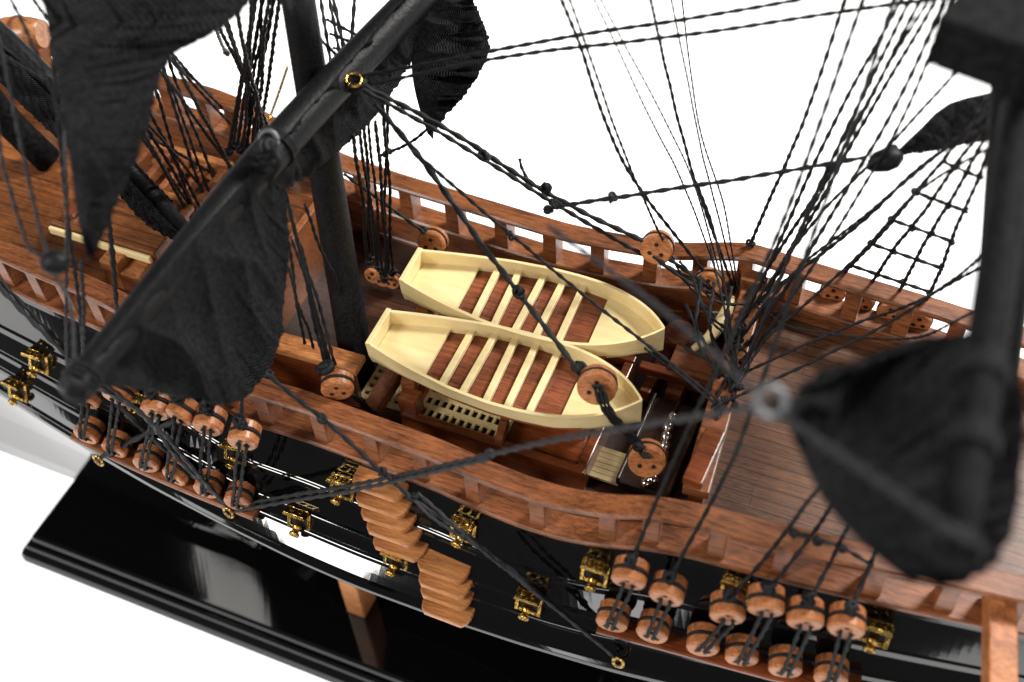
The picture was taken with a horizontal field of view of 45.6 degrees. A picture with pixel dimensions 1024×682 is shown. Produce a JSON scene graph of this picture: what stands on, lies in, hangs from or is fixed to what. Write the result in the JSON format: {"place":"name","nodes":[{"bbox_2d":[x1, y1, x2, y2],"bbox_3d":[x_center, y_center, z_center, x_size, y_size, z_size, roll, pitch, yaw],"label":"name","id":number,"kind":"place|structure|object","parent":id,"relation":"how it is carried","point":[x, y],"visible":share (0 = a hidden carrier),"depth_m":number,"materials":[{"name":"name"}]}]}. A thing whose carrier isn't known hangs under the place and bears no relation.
{"place":"outdoors","nodes":[
{"label":"outdoors","id":0,"kind":"place"},
{"bbox_2d":[0,0,1023,681],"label":"ground","id":1,"kind":"structure","parent":0,"point":[540,114],"depth_m":0.79,"materials":[{"name":"white"}]},
{"bbox_2d":[21,478,615,681],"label":"display base","id":2,"kind":"object","parent":1,"relation":"on","point":[274,605],"visible":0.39,"depth_m":0.57,"materials":[{"name":"black paint"}]},
{"bbox_2d":[0,0,1023,681],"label":"model ship","id":3,"kind":"object","parent":2,"relation":"on","point":[790,478],"visible":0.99,"depth_m":0.39,"materials":[{"name":"black paint"}]},
{"bbox_2d":[365,308,641,429],"bbox_3d":[-0.002,0.012,0.419,0.098,0.016,0.034,16,53,16],"label":"rowing boat","id":4,"kind":"object","parent":3,"relation":"on","point":[494,369],"visible":0.94,"depth_m":0.42,"materials":[{"name":"brown wood"}]},
{"bbox_2d":[399,247,664,357],"bbox_3d":[0.008,-0.012,0.438,0.097,0.016,0.034,16,53,16],"label":"rowing boat","id":5,"kind":"object","parent":3,"relation":"on","point":[464,286],"visible":0.9,"depth_m":0.44,"materials":[{"name":"brown wood"}]}
]}

